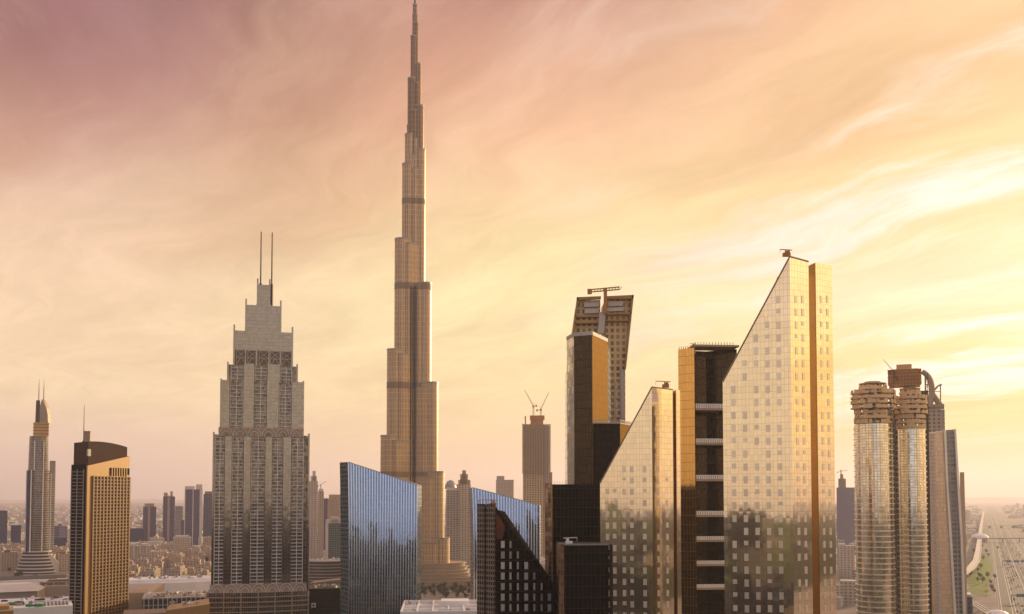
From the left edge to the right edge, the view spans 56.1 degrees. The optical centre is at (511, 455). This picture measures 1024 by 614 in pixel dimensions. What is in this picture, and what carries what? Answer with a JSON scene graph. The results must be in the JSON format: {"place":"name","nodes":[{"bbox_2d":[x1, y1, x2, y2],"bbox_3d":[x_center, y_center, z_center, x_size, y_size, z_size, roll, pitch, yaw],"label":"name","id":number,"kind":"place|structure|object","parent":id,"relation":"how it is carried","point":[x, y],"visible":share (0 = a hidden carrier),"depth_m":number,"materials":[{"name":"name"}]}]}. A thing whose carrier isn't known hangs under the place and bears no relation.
{"place":"outdoors","nodes":[
{"label":"outdoors","id":0,"kind":"place"},
{"bbox_2d":[0,603,13,613],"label":"tan block","id":1,"kind":"structure","parent":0,"point":[5,608],"depth_m":760.07,"materials":[{"name":"beige concrete"}]},
{"bbox_2d":[7,542,21,547],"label":"courtyard house","id":2,"kind":"structure","parent":0,"point":[12,545],"depth_m":2029.93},
{"bbox_2d":[11,546,24,554],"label":"courtyard house","id":3,"kind":"structure","parent":0,"point":[17,549],"depth_m":1845.32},
{"bbox_2d":[0,575,66,583],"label":"striped canopy","id":4,"kind":"object","parent":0,"point":[15,579],"visible":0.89,"depth_m":1165.33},
{"bbox_2d":[0,594,72,613],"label":"mall roof","id":5,"kind":"structure","parent":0,"point":[61,604],"depth_m":858.37,"materials":[{"name":"concrete"}]},
{"bbox_2d":[25,603,44,606],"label":"roof planting","id":6,"kind":"object","parent":5,"relation":"on","point":[34,605],"visible":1,"depth_m":849.73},
{"bbox_2d":[56,548,67,560],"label":"courtyard house","id":7,"kind":"structure","parent":0,"point":[58,552],"depth_m":1833.75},
{"bbox_2d":[129,571,138,576],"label":"courtyard house","id":8,"kind":"structure","parent":0,"point":[132,574],"depth_m":1365.17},
{"bbox_2d":[137,557,148,565],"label":"courtyard house","id":9,"kind":"structure","parent":0,"point":[144,560],"depth_m":1599.26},
{"bbox_2d":[137,553,149,561],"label":"courtyard house","id":10,"kind":"structure","parent":0,"point":[147,556],"depth_m":1708.71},
{"bbox_2d":[123,608,165,613],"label":"dark bay block","id":11,"kind":"structure","parent":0,"point":[150,611],"depth_m":871.99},
{"bbox_2d":[129,584,164,609],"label":"hip roofed block","id":12,"kind":"structure","parent":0,"point":[137,592],"depth_m":999.17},
{"bbox_2d":[139,567,155,576],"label":"courtyard house","id":13,"kind":"structure","parent":0,"point":[149,572],"depth_m":1365.27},
{"bbox_2d":[145,564,160,576],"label":"courtyard house","id":14,"kind":"structure","parent":0,"point":[158,571],"depth_m":1435.83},
{"bbox_2d":[149,558,163,575],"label":"courtyard house","id":15,"kind":"structure","parent":0,"point":[159,563],"depth_m":1500.84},
{"bbox_2d":[160,556,168,571],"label":"courtyard house","id":16,"kind":"structure","parent":0,"point":[166,562],"depth_m":1585.60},
{"bbox_2d":[169,555,182,567],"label":"courtyard house","id":17,"kind":"structure","parent":0,"point":[176,559],"depth_m":1573.30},
{"bbox_2d":[175,506,182,534],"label":"distant tower","id":18,"kind":"structure","parent":0,"point":[178,513],"depth_m":2644.87,"materials":[{"name":"stone"}]},
{"bbox_2d":[181,565,195,575],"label":"courtyard house","id":19,"kind":"structure","parent":0,"point":[191,571],"depth_m":1399.06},
{"bbox_2d":[185,559,195,567],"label":"courtyard house","id":20,"kind":"structure","parent":0,"point":[192,563],"depth_m":1519.45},
{"bbox_2d":[188,556,200,566],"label":"courtyard house","id":21,"kind":"structure","parent":0,"point":[197,560],"depth_m":1553.92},
{"bbox_2d":[190,551,203,559],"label":"courtyard house","id":22,"kind":"structure","parent":0,"point":[200,555],"depth_m":1715.80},
{"bbox_2d":[195,568,210,576],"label":"courtyard house","id":23,"kind":"structure","parent":0,"point":[203,572],"depth_m":1364.42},
{"bbox_2d":[196,560,210,571],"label":"courtyard house","id":24,"kind":"structure","parent":0,"point":[203,564],"depth_m":1455.96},
{"bbox_2d":[202,548,210,561],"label":"courtyard house","id":25,"kind":"structure","parent":0,"point":[206,552],"depth_m":1795.34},
{"bbox_2d":[203,491,211,536],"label":"distant tower","id":26,"kind":"structure","parent":0,"point":[207,513],"depth_m":2645.69,"materials":[{"name":"grey glass"}]},
{"bbox_2d":[309,471,317,558],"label":"distant tower","id":27,"kind":"structure","parent":0,"point":[313,503],"depth_m":1791.10,"materials":[{"name":"concrete"}]},
{"bbox_2d":[308,578,340,590],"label":"brown roofed block","id":28,"kind":"structure","parent":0,"point":[332,581],"depth_m":1035.22,"materials":[{"name":"concrete"}]},
{"bbox_2d":[323,498,327,549],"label":"distant tower","id":29,"kind":"structure","parent":0,"point":[325,508],"depth_m":2211.26,"materials":[{"name":"brown glass"}]},
{"bbox_2d":[327,495,340,518],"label":"distant tower","id":30,"kind":"structure","parent":0,"point":[333,505],"depth_m":2021.40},
{"bbox_2d":[400,598,476,613],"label":"white roof hall","id":31,"kind":"structure","parent":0,"point":[456,606],"depth_m":774.61,"materials":[{"name":"metal"}]},
{"bbox_2d":[445,480,458,560],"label":"domed tower","id":32,"kind":"structure","parent":0,"point":[452,512],"depth_m":1594.06,"materials":[{"name":"stone"}]},
{"bbox_2d":[456,470,470,567],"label":"distant tower","id":33,"kind":"structure","parent":0,"point":[463,485],"depth_m":1637.03,"materials":[{"name":"concrete"}]},
{"bbox_2d":[0,499,1023,613],"bbox_3d":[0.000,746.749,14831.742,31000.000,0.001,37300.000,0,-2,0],"label":"ground","id":34,"kind":"structure","parent":0,"point":[989,601],"depth_m":2571.88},
{"bbox_2d":[0,510,7,543],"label":"navy block","id":35,"kind":"structure","parent":34,"relation":"on","point":[3,525],"depth_m":2266.05,"materials":[{"name":"grey glass"}]},
{"bbox_2d":[1,550,16,571],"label":"brown apartments","id":36,"kind":"structure","parent":34,"relation":"on","point":[8,559],"depth_m":1591.09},
{"bbox_2d":[11,525,20,543],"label":"navy block","id":37,"kind":"structure","parent":34,"relation":"on","point":[15,533],"depth_m":2183.95,"materials":[{"name":"grey glass"}]},
{"bbox_2d":[0,582,44,598],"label":"mall hall","id":38,"kind":"structure","parent":34,"relation":"on","point":[18,590],"depth_m":1005.17,"materials":[{"name":"concrete"}]},
{"bbox_2d":[14,389,58,573],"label":"curved hotel tower","id":39,"kind":"structure","parent":34,"relation":"on","point":[37,556],"depth_m":1549.14,"materials":[{"name":"grey glass"}]},
{"bbox_2d":[37,579,68,596],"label":"mall wing","id":40,"kind":"structure","parent":34,"relation":"on","point":[56,587],"depth_m":1048.80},
{"bbox_2d":[54,537,66,546],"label":"navy block","id":41,"kind":"structure","parent":34,"relation":"on","point":[60,541],"depth_m":2158.36,"materials":[{"name":"grey glass"}]},
{"bbox_2d":[58,552,68,571],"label":"brown apartments","id":42,"kind":"structure","parent":34,"relation":"on","point":[63,559],"depth_m":1577.70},
{"bbox_2d":[129,564,140,572],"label":"courtyard house","id":43,"kind":"structure","parent":34,"relation":"on","point":[135,568],"depth_m":1395.09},
{"bbox_2d":[130,528,143,541],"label":"navy block","id":44,"kind":"structure","parent":34,"relation":"on","point":[136,534],"depth_m":2318.02,"materials":[{"name":"grey glass"}]},
{"bbox_2d":[129,543,150,559],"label":"beige apartments","id":45,"kind":"structure","parent":34,"relation":"on","point":[142,549],"depth_m":1722.02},
{"bbox_2d":[143,503,155,542],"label":"distant tower","id":46,"kind":"structure","parent":34,"relation":"on","point":[149,518],"depth_m":2439.27,"materials":[{"name":"grey glass"}]},
{"bbox_2d":[150,551,163,560],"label":"beige apartments","id":47,"kind":"structure","parent":34,"relation":"on","point":[153,554],"depth_m":1661.36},
{"bbox_2d":[163,491,174,542],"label":"distant tower","id":48,"kind":"structure","parent":34,"relation":"on","point":[168,517],"depth_m":2439.90,"materials":[{"name":"grey glass"}]},
{"bbox_2d":[129,574,210,591],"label":"white roofed hall","id":49,"kind":"structure","parent":34,"relation":"on","point":[188,582],"depth_m":1149.20,"materials":[{"name":"concrete"}]},
{"bbox_2d":[166,564,186,575],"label":"courtyard house","id":50,"kind":"structure","parent":34,"relation":"on","point":[177,570],"depth_m":1366.33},
{"bbox_2d":[173,535,190,552],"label":"beige apartments","id":51,"kind":"structure","parent":34,"relation":"on","point":[179,541],"depth_m":2019.10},
{"bbox_2d":[184,484,202,545],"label":"distant tower","id":52,"kind":"structure","parent":34,"relation":"on","point":[193,514],"depth_m":2349.44,"materials":[{"name":"grey glass"}]},
{"bbox_2d":[203,537,211,547],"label":"beige apartments","id":53,"kind":"structure","parent":34,"relation":"on","point":[206,541],"depth_m":1976.14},
{"bbox_2d":[318,489,323,557],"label":"distant tower","id":54,"kind":"structure","parent":34,"relation":"on","point":[320,519],"depth_m":1937.81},
{"bbox_2d":[309,557,340,582],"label":"terraced block","id":55,"kind":"structure","parent":34,"relation":"on","point":[320,568],"depth_m":1367.28,"materials":[{"name":"concrete"}]},
{"bbox_2d":[325,517,340,558],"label":"teal block","id":56,"kind":"structure","parent":34,"relation":"on","point":[332,537],"depth_m":1723.47,"materials":[{"name":"clear glass"}]},
{"bbox_2d":[380,0,469,588],"bbox_3d":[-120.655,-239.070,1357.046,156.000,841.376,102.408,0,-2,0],"label":"needle skyscraper","id":57,"kind":"structure","parent":34,"relation":"on","point":[409,446],"depth_m":1329.00,"materials":[{"name":"glass"}]},
{"bbox_2d":[469,487,540,599],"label":"blue glass block","id":58,"kind":"structure","parent":34,"relation":"on","point":[524,517],"depth_m":925.90,"materials":[{"name":"glass"}]},
{"bbox_2d":[496,476,513,497],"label":"distant tower","id":59,"kind":"structure","parent":34,"relation":"on","point":[505,487],"depth_m":2508.39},
{"bbox_2d":[0,503,1023,606],"bbox_3d":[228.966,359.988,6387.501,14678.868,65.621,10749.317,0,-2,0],"label":"distant city","id":60,"kind":"object","parent":34,"relation":"on","point":[157,540],"visible":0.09,"depth_m":3759.02,"materials":[{"name":"stone"}]},
{"bbox_2d":[522,415,551,555],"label":"unfinished tower","id":61,"kind":"structure","parent":34,"relation":"on","point":[536,454],"depth_m":1650.65,"materials":[{"name":"brown concrete"}]},
{"bbox_2d":[836,474,854,544],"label":"distant tower","id":62,"kind":"structure","parent":34,"relation":"on","point":[845,495],"depth_m":2409.98,"materials":[{"name":"grey glass"}]},
{"bbox_2d":[837,543,853,578],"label":"pale block","id":63,"kind":"structure","parent":34,"relation":"on","point":[845,559],"depth_m":1444.93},
{"bbox_2d":[840,579,855,604],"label":"pale block","id":64,"kind":"structure","parent":34,"relation":"on","point":[849,591],"depth_m":1105.49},
{"bbox_2d":[929,429,965,613],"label":"curved slab tower","id":65,"kind":"structure","parent":34,"relation":"on","point":[947,574],"depth_m":798.64,"materials":[{"name":"beige metal"}]},
{"bbox_2d":[960,472,966,613],"bbox_3d":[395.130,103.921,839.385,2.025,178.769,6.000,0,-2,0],"label":"skyscraper","id":66,"kind":"structure","parent":34,"relation":"on","point":[962,490],"depth_m":838.76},
{"bbox_2d":[966,512,984,577],"bbox_3d":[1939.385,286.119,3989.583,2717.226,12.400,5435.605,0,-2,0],"label":"metro viaduct","id":67,"kind":"object","parent":34,"relation":"on","point":[972,565],"visible":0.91,"depth_m":1862.77,"materials":[{"name":"concrete"}]},
{"bbox_2d":[971,533,988,542],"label":"metro station","id":68,"kind":"object","parent":34,"relation":"on","point":[983,537],"visible":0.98,"depth_m":2551.52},
{"bbox_2d":[968,553,992,595],"bbox_3d":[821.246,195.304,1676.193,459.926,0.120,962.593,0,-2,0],"label":"lawn","id":69,"kind":"structure","parent":34,"relation":"on","point":[979,587],"depth_m":1450.92,"materials":[{"name":"plant"}]},
{"bbox_2d":[972,600,995,613],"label":"ramp bridge","id":70,"kind":"structure","parent":34,"relation":"on","point":[985,609],"depth_m":1030.37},
{"bbox_2d":[966,525,1014,527],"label":"flyover","id":71,"kind":"object","parent":34,"relation":"on","point":[989,526],"visible":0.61,"depth_m":3721.12,"materials":[{"name":"concrete"}]},
{"bbox_2d":[986,610,1008,613],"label":"domed hall","id":72,"kind":"structure","parent":34,"relation":"on","point":[996,612],"depth_m":973.95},
{"bbox_2d":[986,537,1023,541],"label":"footbridge","id":73,"kind":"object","parent":34,"relation":"on","point":[1006,538],"visible":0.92,"depth_m":2578.82,"materials":[{"name":"concrete"}]},
{"bbox_2d":[0,497,1023,502],"bbox_3d":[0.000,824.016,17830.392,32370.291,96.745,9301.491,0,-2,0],"label":"desert hills","id":74,"kind":"structure","parent":0,"point":[996,500],"depth_m":17824.38,"materials":[{"name":"sand"}]},
{"bbox_2d":[0,0,1023,499],"label":"sky","id":75,"kind":"structure","parent":0,"point":[667,153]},
{"bbox_2d":[477,500,555,613],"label":"sloping black tower","id":76,"kind":"structure","parent":0,"point":[513,577],"depth_m":370.53,"materials":[{"name":"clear glass"}]},
{"bbox_2d":[545,481,599,585],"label":"black slab block","id":77,"kind":"structure","parent":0,"point":[572,510],"depth_m":400.79,"materials":[{"name":"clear glass"}]},
{"bbox_2d":[572,295,633,422],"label":"leaning tower","id":78,"kind":"structure","parent":0,"point":[613,325],"depth_m":542.51,"materials":[{"name":"brown concrete"}]},
{"bbox_2d":[587,286,621,313],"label":"gantry crane","id":79,"kind":"object","parent":78,"relation":"on","point":[604,290],"visible":1,"depth_m":539.56,"materials":[{"name":"orange metal"}]},
{"bbox_2d":[967,539,993,596],"bbox_3d":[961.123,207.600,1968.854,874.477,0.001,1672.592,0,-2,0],"label":"slip road","id":80,"kind":"structure","parent":0,"point":[991,560],"depth_m":1827.66,"materials":[{"name":"asphalt"}]},
{"bbox_2d":[987,506,1023,613],"bbox_3d":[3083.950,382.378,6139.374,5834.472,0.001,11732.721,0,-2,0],"label":"highway road","id":81,"kind":"structure","parent":0,"point":[1005,604],"depth_m":1722.51,"materials":[{"name":"asphalt"}]},
{"bbox_2d":[988,517,1023,607],"bbox_3d":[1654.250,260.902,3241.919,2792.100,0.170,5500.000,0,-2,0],"label":"road kerb","id":82,"kind":"structure","parent":81,"relation":"on","point":[1012,559],"depth_m":1771.39,"materials":[{"name":"concrete"}]},
{"bbox_2d":[989,516,1023,613],"bbox_3d":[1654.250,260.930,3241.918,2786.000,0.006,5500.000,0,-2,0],"label":"road markings","id":83,"kind":"object","parent":81,"relation":"on","point":[1005,571],"visible":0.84,"depth_m":1596.84,"materials":[{"name":"paint"}]},
{"label":"park lawn","id":84,"kind":"structure","parent":0,"visible":0},
{"bbox_2d":[69,426,130,613],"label":"golden tower","id":85,"kind":"structure","parent":84,"relation":"on","point":[99,551],"depth_m":914.10,"materials":[{"name":"gold metal"}]},
{"bbox_2d":[142,590,208,608],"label":"parking deck","id":86,"kind":"structure","parent":84,"relation":"on","point":[155,600],"depth_m":952.29,"materials":[{"name":"concrete"}]},
{"bbox_2d":[166,598,209,613],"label":"golden wall block","id":87,"kind":"structure","parent":84,"relation":"on","point":[202,606],"depth_m":794.70,"materials":[{"name":"concrete"}]},
{"bbox_2d":[206,232,309,613],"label":"stepped tower","id":88,"kind":"structure","parent":84,"relation":"on","point":[260,510],"depth_m":875.41,"materials":[{"name":"grey concrete"}]},
{"bbox_2d":[309,583,339,613],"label":"black podium","id":89,"kind":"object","parent":84,"relation":"on","point":[324,598],"visible":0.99,"depth_m":895.66,"materials":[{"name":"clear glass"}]},
{"bbox_2d":[340,462,421,613],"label":"blue glass block","id":90,"kind":"structure","parent":84,"relation":"on","point":[381,528],"depth_m":845.58,"materials":[{"name":"glass"}]},
{"bbox_2d":[556,542,608,613],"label":"black block","id":91,"kind":"structure","parent":84,"relation":"on","point":[581,577],"depth_m":349.30,"materials":[{"name":"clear glass"}]},
{"bbox_2d":[563,537,576,543],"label":"roof machine","id":92,"kind":"object","parent":91,"relation":"on","point":[567,541],"visible":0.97,"depth_m":351.23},
{"bbox_2d":[565,331,610,483],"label":"amber prism tower","id":93,"kind":"structure","parent":84,"relation":"on","point":[588,387],"depth_m":475.21,"materials":[{"name":"black glass"}]},
{"bbox_2d":[593,419,631,483],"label":"shoulder block","id":94,"kind":"structure","parent":84,"relation":"on","point":[607,438],"depth_m":463.04,"materials":[{"name":"black glass"}]},
{"bbox_2d":[600,386,681,613],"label":"glass wedge tower","id":95,"kind":"structure","parent":84,"relation":"on","point":[640,508],"depth_m":348.19,"materials":[{"name":"glass"}]},
{"bbox_2d":[656,381,670,387],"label":"cleaning rig","id":96,"kind":"object","parent":95,"relation":"on","point":[665,385],"visible":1,"depth_m":350.89,"materials":[{"name":"orange metal"}]},
{"bbox_2d":[678,342,738,613],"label":"recessed tower","id":97,"kind":"structure","parent":84,"relation":"on","point":[702,370],"depth_m":440.27,"materials":[{"name":"black glass"}]},
{"bbox_2d":[722,256,836,613],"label":"glass wedge tower","id":98,"kind":"structure","parent":84,"relation":"on","point":[779,479],"depth_m":305.61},
{"bbox_2d":[743,463,747,470],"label":"window","id":99,"kind":"structure","parent":98,"relation":"in","point":[745,465],"depth_m":307.35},
{"bbox_2d":[744,566,748,573],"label":"window","id":100,"kind":"structure","parent":98,"relation":"in","point":[746,569],"depth_m":306.00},
{"bbox_2d":[744,579,748,586],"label":"window","id":101,"kind":"structure","parent":98,"relation":"in","point":[746,582],"depth_m":305.85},
{"bbox_2d":[753,334,757,341],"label":"window","id":102,"kind":"structure","parent":98,"relation":"in","point":[755,337],"depth_m":307.27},
{"bbox_2d":[756,592,760,599],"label":"window","id":103,"kind":"structure","parent":98,"relation":"in","point":[758,596],"depth_m":303.81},
{"bbox_2d":[756,605,760,612],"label":"window","id":104,"kind":"structure","parent":98,"relation":"in","point":[758,607],"depth_m":303.62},
{"bbox_2d":[766,450,770,457],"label":"window","id":105,"kind":"structure","parent":98,"relation":"in","point":[768,455],"depth_m":303.84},
{"bbox_2d":[766,463,770,470],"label":"window","id":106,"kind":"structure","parent":98,"relation":"in","point":[768,465],"depth_m":303.70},
{"bbox_2d":[767,566,771,573],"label":"window","id":107,"kind":"structure","parent":98,"relation":"in","point":[769,569],"depth_m":302.36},
{"bbox_2d":[776,321,780,328],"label":"window","id":108,"kind":"structure","parent":98,"relation":"in","point":[778,325],"depth_m":303.77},
{"bbox_2d":[776,334,780,341],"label":"window","id":109,"kind":"structure","parent":98,"relation":"in","point":[778,337],"depth_m":303.62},
{"bbox_2d":[776,347,780,354],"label":"window","id":110,"kind":"structure","parent":98,"relation":"in","point":[778,349],"depth_m":303.47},
{"bbox_2d":[779,592,783,599],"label":"window","id":111,"kind":"structure","parent":98,"relation":"in","point":[781,594],"depth_m":300.16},
{"bbox_2d":[779,605,783,612],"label":"window","id":112,"kind":"structure","parent":98,"relation":"in","point":[781,607],"depth_m":300.01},
{"bbox_2d":[780,249,791,256],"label":"cleaning rig","id":113,"kind":"object","parent":98,"relation":"on","point":[787,253],"visible":1,"depth_m":304.37,"materials":[{"name":"orange metal"}]},
{"bbox_2d":[850,381,902,613],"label":"round tower","id":114,"kind":"structure","parent":84,"relation":"on","point":[874,530],"depth_m":688.45,"materials":[{"name":"beige glass"}]},
{"bbox_2d":[889,378,897,613],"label":"hoist mast","id":115,"kind":"object","parent":114,"relation":"attached to","point":[894,498],"visible":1,"depth_m":687.94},
{"bbox_2d":[887,364,931,613],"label":"round tower","id":116,"kind":"structure","parent":84,"relation":"on","point":[913,515],"depth_m":703.61,"materials":[{"name":"beige glass"}]},
{"bbox_2d":[924,373,931,599],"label":"hoist mast","id":117,"kind":"object","parent":116,"relation":"attached to","point":[929,475],"visible":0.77,"depth_m":714.52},
{"bbox_2d":[921,370,944,431],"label":"arch crowned tower","id":118,"kind":"structure","parent":84,"relation":"on","point":[936,418],"depth_m":902.06,"materials":[{"name":"concrete"}]},
{"bbox_2d":[967,592,972,613],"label":"slab base block","id":119,"kind":"structure","parent":84,"relation":"on","point":[969,604],"depth_m":950.05,"materials":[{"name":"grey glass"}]},
{"label":"boulevard road","id":120,"kind":"structure","parent":0,"visible":0},
{"bbox_2d":[185,548,192,557],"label":"courtyard house","id":121,"kind":"structure","parent":120,"relation":"on","point":[187,551],"depth_m":1847.34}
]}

